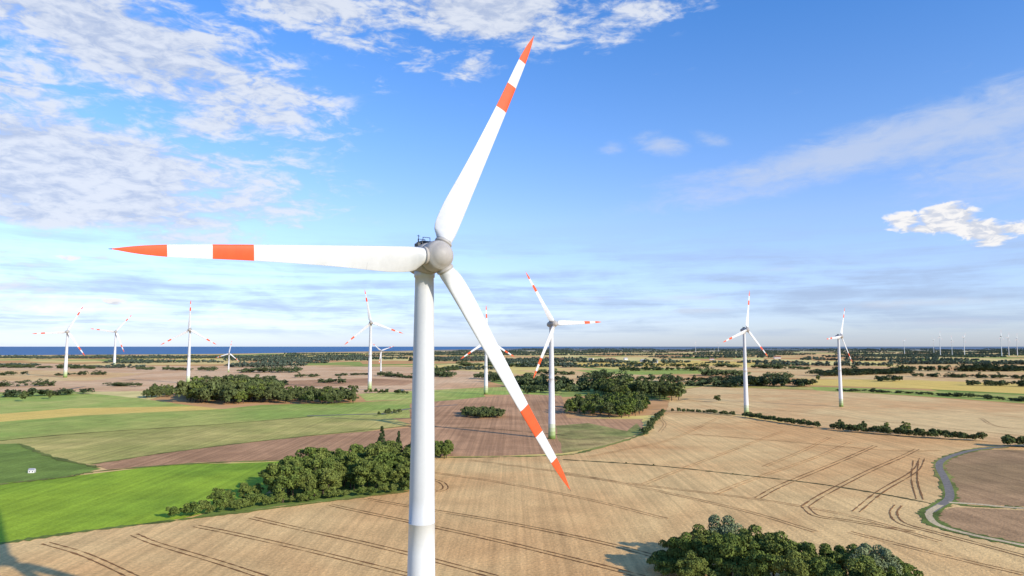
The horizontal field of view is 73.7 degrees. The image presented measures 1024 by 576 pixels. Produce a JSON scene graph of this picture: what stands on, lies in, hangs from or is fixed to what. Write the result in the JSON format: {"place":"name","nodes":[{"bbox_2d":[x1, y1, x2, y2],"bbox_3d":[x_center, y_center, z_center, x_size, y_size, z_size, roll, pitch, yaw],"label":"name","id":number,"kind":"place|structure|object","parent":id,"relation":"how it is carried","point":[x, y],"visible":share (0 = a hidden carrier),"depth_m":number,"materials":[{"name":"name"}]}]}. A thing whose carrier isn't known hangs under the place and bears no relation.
{"place":"outdoors","nodes":[
{"label":"outdoors","id":0,"kind":"place"},
{"bbox_2d":[0,443,99,482],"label":"olive meadow","id":1,"kind":"structure","parent":0,"point":[17,461],"depth_m":324.15,"materials":[{"name":"green plant"}]},
{"bbox_2d":[28,468,35,472],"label":"field shed","id":2,"kind":"structure","parent":1,"relation":"on","point":[31,470],"depth_m":307.62,"materials":[{"name":"white metal"}]},
{"bbox_2d":[0,394,189,413],"bbox_3d":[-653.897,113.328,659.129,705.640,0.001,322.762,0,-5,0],"label":"light green field","id":3,"kind":"structure","parent":0,"point":[16,404],"depth_m":692.77,"materials":[{"name":"green plant"}]},
{"bbox_2d":[0,406,215,421],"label":"ripe grain field","id":4,"kind":"structure","parent":0,"point":[56,413],"depth_m":597.28,"materials":[{"name":"beige plant"}]},
{"bbox_2d":[0,461,278,541],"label":"bright meadow","id":5,"kind":"structure","parent":0,"point":[37,508],"depth_m":259.44,"materials":[{"name":"green plant"}]},
{"bbox_2d":[0,417,409,464],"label":"dry grass field","id":6,"kind":"structure","parent":0,"point":[90,448],"depth_m":431.85,"materials":[{"name":"plant"}]},
{"bbox_2d":[0,394,484,439],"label":"green field","id":7,"kind":"structure","parent":0,"point":[18,429],"depth_m":546.98,"materials":[{"name":"green plant"}]},
{"bbox_2d":[0,363,489,393],"bbox_3d":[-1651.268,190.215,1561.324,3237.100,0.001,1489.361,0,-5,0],"label":"pale stubble field","id":8,"kind":"structure","parent":0,"point":[157,375],"depth_m":1245.90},
{"bbox_2d":[0,370,140,380],"bbox_3d":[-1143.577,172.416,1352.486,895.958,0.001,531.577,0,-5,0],"label":"stubble strip","id":9,"kind":"object","parent":8,"relation":"on","point":[35,375],"visible":0.74,"depth_m":1286.83,"materials":[{"name":"beige plant"}]},
{"bbox_2d":[33,307,84,377],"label":"wind turbine","id":10,"kind":"object","parent":9,"relation":"on","point":[68,333],"visible":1,"depth_m":1248.68,"materials":[{"name":"metal"}]},
{"bbox_2d":[90,316,130,367],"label":"wind turbine","id":11,"kind":"object","parent":8,"relation":"on","point":[116,337],"visible":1,"depth_m":1816.16,"materials":[{"name":"metal"}]},
{"bbox_2d":[161,301,214,381],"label":"wind turbine","id":12,"kind":"object","parent":8,"relation":"on","point":[190,330],"visible":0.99,"depth_m":1051.88,"materials":[{"name":"metal"}]},
{"bbox_2d":[216,342,238,371],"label":"wind turbine","id":13,"kind":"object","parent":8,"relation":"on","point":[228,357],"visible":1,"depth_m":1497.28,"materials":[{"name":"metal"}]},
{"bbox_2d":[345,292,400,389],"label":"wind turbine","id":14,"kind":"object","parent":8,"relation":"on","point":[371,322],"visible":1,"depth_m":895.29,"materials":[{"name":"metal"}]},
{"bbox_2d":[372,343,392,375],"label":"wind turbine","id":15,"kind":"object","parent":8,"relation":"on","point":[380,360],"visible":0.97,"depth_m":1330.65,"materials":[{"name":"metal"}]},
{"bbox_2d":[94,428,410,468],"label":"brown stubble field","id":16,"kind":"structure","parent":0,"point":[278,449],"depth_m":377.40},
{"bbox_2d":[55,386,450,415],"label":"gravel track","id":17,"kind":"structure","parent":0,"point":[323,415],"depth_m":577.77,"materials":[{"name":"beige gravel"}]},
{"bbox_2d":[0,347,567,354],"bbox_3d":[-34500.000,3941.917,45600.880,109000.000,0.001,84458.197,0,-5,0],"label":"sea","id":18,"kind":"structure","parent":0,"point":[97,350],"depth_m":8915.27,"materials":[{"name":"liquid"}]},
{"bbox_2d":[284,378,411,386],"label":"brown strip field","id":19,"kind":"structure","parent":0,"point":[364,382],"depth_m":1074.22,"materials":[{"name":"brown soil"}]},
{"bbox_2d":[359,387,561,400],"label":"green strip field","id":20,"kind":"structure","parent":0,"point":[437,394],"depth_m":824.24,"materials":[{"name":"green plant"}]},
{"bbox_2d":[0,410,1023,575],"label":"wheat field","id":21,"kind":"structure","parent":0,"point":[462,495],"depth_m":227.54,"materials":[{"name":"beige plant"}]},
{"bbox_2d":[110,36,570,575],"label":"wind turbine","id":22,"kind":"object","parent":21,"relation":"on","point":[423,262],"visible":1,"depth_m":83.37,"materials":[{"name":"metal"}]},
{"bbox_2d":[42,479,650,575],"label":"tramlines","id":23,"kind":"object","parent":21,"relation":"on","point":[360,543],"visible":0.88,"depth_m":192.93,"materials":[{"name":"soil"}]},
{"bbox_2d":[0,410,1023,543],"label":"grass verges","id":24,"kind":"object","parent":21,"relation":"on","point":[156,522],"depth_m":315.56,"materials":[{"name":"green plant"}]},
{"bbox_2d":[658,539,679,557],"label":"deciduous tree","id":25,"kind":"object","parent":21,"relation":"on","point":[669,547],"visible":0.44,"depth_m":175.56,"materials":[{"name":"green plant"}]},
{"bbox_2d":[667,532,702,559],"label":"deciduous tree","id":26,"kind":"object","parent":21,"relation":"on","point":[682,542],"visible":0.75,"depth_m":171.40,"materials":[{"name":"green plant"}]},
{"bbox_2d":[675,550,707,575],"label":"deciduous tree","id":27,"kind":"object","parent":21,"relation":"on","point":[688,565],"visible":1,"depth_m":160.85,"materials":[{"name":"green plant"}]},
{"bbox_2d":[690,524,720,565],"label":"deciduous tree","id":28,"kind":"object","parent":21,"relation":"on","point":[696,533],"visible":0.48,"depth_m":177.73,"materials":[{"name":"green plant"}]},
{"bbox_2d":[691,534,723,572],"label":"deciduous tree","id":29,"kind":"object","parent":21,"relation":"on","point":[699,547],"visible":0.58,"depth_m":165.69,"materials":[{"name":"green plant"}]},
{"bbox_2d":[707,514,743,534],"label":"deciduous tree","id":30,"kind":"object","parent":21,"relation":"on","point":[731,526],"visible":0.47,"depth_m":179.99,"materials":[{"name":"green plant"}]},
{"bbox_2d":[702,532,749,575],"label":"deciduous tree","id":31,"kind":"object","parent":21,"relation":"on","point":[729,560],"visible":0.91,"depth_m":161.02,"materials":[{"name":"green plant"}]},
{"bbox_2d":[437,394,1022,574],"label":"fine tramlines","id":32,"kind":"object","parent":21,"relation":"on","point":[636,484],"visible":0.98,"depth_m":277.40,"materials":[{"name":"soil"}]},
{"bbox_2d":[722,528,748,554],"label":"deciduous tree","id":33,"kind":"object","parent":21,"relation":"on","point":[742,530],"visible":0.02,"depth_m":173.90,"materials":[{"name":"green plant"}]},
{"bbox_2d":[563,459,927,502],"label":"ditch line","id":34,"kind":"object","parent":21,"relation":"on","point":[755,476],"visible":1,"depth_m":298.68,"materials":[{"name":"brown soil"}]},
{"bbox_2d":[737,524,777,553],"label":"deciduous tree","id":35,"kind":"object","parent":21,"relation":"on","point":[749,536],"visible":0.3,"depth_m":166.36,"materials":[{"name":"green plant"}]},
{"bbox_2d":[741,541,777,575],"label":"deciduous tree","id":36,"kind":"object","parent":21,"relation":"on","point":[756,562],"visible":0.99,"depth_m":154.56,"materials":[{"name":"green plant"}]},
{"bbox_2d":[756,530,787,575],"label":"deciduous tree","id":37,"kind":"object","parent":21,"relation":"on","point":[768,546],"visible":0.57,"depth_m":163.29,"materials":[{"name":"green plant"}]},
{"bbox_2d":[646,550,923,575],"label":"thicket","id":38,"kind":"object","parent":21,"relation":"on","point":[663,561],"visible":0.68,"depth_m":167.38,"materials":[{"name":"green plant"}]},
{"bbox_2d":[768,539,811,573],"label":"deciduous tree","id":39,"kind":"object","parent":21,"relation":"on","point":[789,544],"visible":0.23,"depth_m":161.82,"materials":[{"name":"green plant"}]},
{"bbox_2d":[769,549,812,575],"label":"deciduous tree","id":40,"kind":"object","parent":21,"relation":"on","point":[790,565],"visible":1,"depth_m":151.18,"materials":[{"name":"green plant"}]},
{"bbox_2d":[797,542,820,575],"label":"deciduous tree","id":41,"kind":"object","parent":21,"relation":"on","point":[805,556],"visible":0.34,"depth_m":159.73,"materials":[{"name":"green plant"}]},
{"bbox_2d":[803,542,838,565],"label":"deciduous tree","id":42,"kind":"object","parent":21,"relation":"on","point":[825,550],"visible":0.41,"depth_m":159.41,"materials":[{"name":"green plant"}]},
{"bbox_2d":[809,557,847,575],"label":"deciduous tree","id":43,"kind":"object","parent":21,"relation":"on","point":[823,568],"visible":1,"depth_m":149.77,"materials":[{"name":"green plant"}]},
{"bbox_2d":[831,543,858,572],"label":"deciduous tree","id":44,"kind":"object","parent":21,"relation":"on","point":[842,553],"visible":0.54,"depth_m":158.69,"materials":[{"name":"green plant"}]},
{"bbox_2d":[844,555,885,575],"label":"deciduous tree","id":45,"kind":"object","parent":21,"relation":"on","point":[862,562],"visible":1,"depth_m":147.26,"materials":[{"name":"green plant"}]},
{"bbox_2d":[843,542,887,572],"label":"deciduous tree","id":46,"kind":"object","parent":21,"relation":"on","point":[865,548],"visible":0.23,"depth_m":156.17,"materials":[{"name":"green plant"}]},
{"bbox_2d":[863,544,903,573],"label":"deciduous tree","id":47,"kind":"object","parent":21,"relation":"on","point":[889,558],"visible":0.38,"depth_m":156.71,"materials":[{"name":"green plant"}]},
{"bbox_2d":[755,446,1023,556],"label":"tramlines","id":48,"kind":"object","parent":21,"relation":"on","point":[916,472],"visible":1,"depth_m":267.90,"materials":[{"name":"soil"}]},
{"bbox_2d":[884,566,913,575],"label":"deciduous tree","id":49,"kind":"object","parent":21,"relation":"on","point":[891,569],"visible":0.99,"depth_m":149.58,"materials":[{"name":"green plant"}]},
{"bbox_2d":[895,557,913,574],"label":"deciduous tree","id":50,"kind":"object","parent":21,"relation":"on","point":[907,567],"visible":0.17,"depth_m":159.66,"materials":[{"name":"green plant"}]},
{"bbox_2d":[0,347,1023,523],"bbox_3d":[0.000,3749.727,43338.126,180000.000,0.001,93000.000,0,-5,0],"label":"ground","id":51,"kind":"structure","parent":0,"point":[654,407],"depth_m":1830.52,"materials":[{"name":"green plant"}]},
{"bbox_2d":[165,480,409,515],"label":"hedge","id":52,"kind":"object","parent":51,"relation":"on","point":[251,498],"visible":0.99,"depth_m":242.91,"materials":[{"name":"green plant"}]},
{"bbox_2d":[206,440,453,508],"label":"woodland","id":53,"kind":"object","parent":51,"relation":"on","point":[379,462],"visible":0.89,"depth_m":265.56,"materials":[{"name":"green plant"}]},
{"bbox_2d":[377,426,385,442],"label":"conifer tree","id":54,"kind":"object","parent":51,"relation":"on","point":[381,437],"visible":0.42,"depth_m":318.95,"materials":[{"name":"green plant"}]},
{"bbox_2d":[396,431,402,452],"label":"conifer tree","id":55,"kind":"object","parent":51,"relation":"on","point":[398,438],"visible":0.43,"depth_m":322.08,"materials":[{"name":"green plant"}]},
{"bbox_2d":[141,376,686,417],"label":"woodland","id":56,"kind":"object","parent":51,"relation":"on","point":[626,397],"visible":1,"depth_m":690.58,"materials":[{"name":"green plant"}]},
{"bbox_2d":[461,307,513,394],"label":"wind turbine","id":57,"kind":"object","parent":51,"relation":"on","point":[485,375],"visible":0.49,"depth_m":808.58,"materials":[{"name":"metal"}]},
{"bbox_2d":[0,348,1023,369],"bbox_3d":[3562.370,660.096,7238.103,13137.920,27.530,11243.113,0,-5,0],"label":"distant woodland","id":58,"kind":"object","parent":51,"relation":"on","point":[281,360],"visible":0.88,"depth_m":3071.42,"materials":[{"name":"green plant"}]},
{"bbox_2d":[0,360,1023,400],"bbox_3d":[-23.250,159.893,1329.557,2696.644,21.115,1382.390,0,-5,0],"label":"woodland","id":59,"kind":"object","parent":51,"relation":"on","point":[733,379],"visible":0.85,"depth_m":1170.26,"materials":[{"name":"green plant"}]},
{"bbox_2d":[526,273,598,438],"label":"wind turbine","id":60,"kind":"object","parent":51,"relation":"on","point":[552,323],"visible":1,"depth_m":422.11,"materials":[{"name":"metal"}]},
{"bbox_2d":[724,290,766,411],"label":"wind turbine","id":61,"kind":"object","parent":51,"relation":"on","point":[743,330],"visible":0.99,"depth_m":566.50,"materials":[{"name":"metal"}]},
{"bbox_2d":[625,407,1023,473],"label":"hedge","id":62,"kind":"object","parent":51,"relation":"on","point":[904,428],"visible":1,"depth_m":446.19,"materials":[{"name":"green plant"}]},
{"bbox_2d":[828,309,851,406],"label":"wind turbine","id":63,"kind":"object","parent":51,"relation":"on","point":[838,336],"visible":1,"depth_m":645.07,"materials":[{"name":"metal"}]},
{"bbox_2d":[0,0,1023,346],"label":"sky","id":64,"kind":"structure","parent":0,"point":[651,166],"materials":[{"name":"blue"}]},
{"bbox_2d":[409,394,642,456],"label":"brown field","id":65,"kind":"structure","parent":0,"point":[451,423],"depth_m":491.52,"materials":[{"name":"brown soil"}]},
{"bbox_2d":[556,423,640,452],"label":"rough meadow","id":66,"kind":"structure","parent":0,"point":[575,437],"depth_m":436.45,"materials":[{"name":"green plant"}]},
{"bbox_2d":[514,372,691,383],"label":"brown field","id":67,"kind":"structure","parent":0,"point":[573,377],"depth_m":1283.85,"materials":[{"name":"brown soil"}]},
{"bbox_2d":[576,368,726,374],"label":"green field","id":68,"kind":"structure","parent":0,"point":[658,372],"depth_m":1537.88,"materials":[{"name":"green plant"}]},
{"bbox_2d":[577,360,769,366],"bbox_3d":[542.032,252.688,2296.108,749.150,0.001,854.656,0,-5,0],"label":"ripe field","id":69,"kind":"structure","parent":0,"point":[699,362],"depth_m":2246.92,"materials":[{"name":"beige plant"}]},
{"bbox_2d":[583,381,1023,398],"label":"wheat field","id":70,"kind":"structure","parent":0,"point":[765,387],"depth_m":942.98,"materials":[{"name":"beige plant"}]},
{"bbox_2d":[811,387,1023,402],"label":"green margin","id":71,"kind":"object","parent":70,"relation":"on","point":[893,391],"visible":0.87,"depth_m":823.37,"materials":[{"name":"plant"}]},
{"bbox_2d":[666,387,1023,443],"bbox_3d":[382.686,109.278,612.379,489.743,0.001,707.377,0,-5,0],"label":"wheat field","id":72,"kind":"structure","parent":0,"point":[890,409],"depth_m":625.37,"materials":[{"name":"beige plant"}]},
{"bbox_2d":[731,368,1023,383],"bbox_3d":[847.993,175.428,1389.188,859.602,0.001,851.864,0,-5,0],"label":"tan field","id":73,"kind":"structure","parent":0,"point":[796,372],"depth_m":1374.90,"materials":[{"name":"beige plant"}]},
{"bbox_2d":[808,379,1023,393],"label":"stubble field","id":74,"kind":"structure","parent":0,"point":[950,385],"depth_m":990.30,"materials":[{"name":"beige plant"}]},
{"bbox_2d":[915,444,1023,547],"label":"road verge","id":75,"kind":"structure","parent":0,"point":[921,512],"depth_m":241.21,"materials":[{"name":"green plant"}]},
{"bbox_2d":[924,502,1023,545],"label":"farm track","id":76,"kind":"structure","parent":0,"point":[929,514],"depth_m":224.47,"materials":[{"name":"beige soil"}]},
{"bbox_2d":[925,445,1023,511],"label":"country road","id":77,"kind":"structure","parent":0,"point":[949,494],"depth_m":298.55,"materials":[{"name":"grey asphalt"}]},
{"bbox_2d":[938,507,1023,542],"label":"paddock","id":78,"kind":"structure","parent":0,"point":[1005,524],"depth_m":222.23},
{"bbox_2d":[944,449,1023,505],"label":"stubble paddock","id":79,"kind":"structure","parent":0,"point":[991,477],"depth_m":299.00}
]}

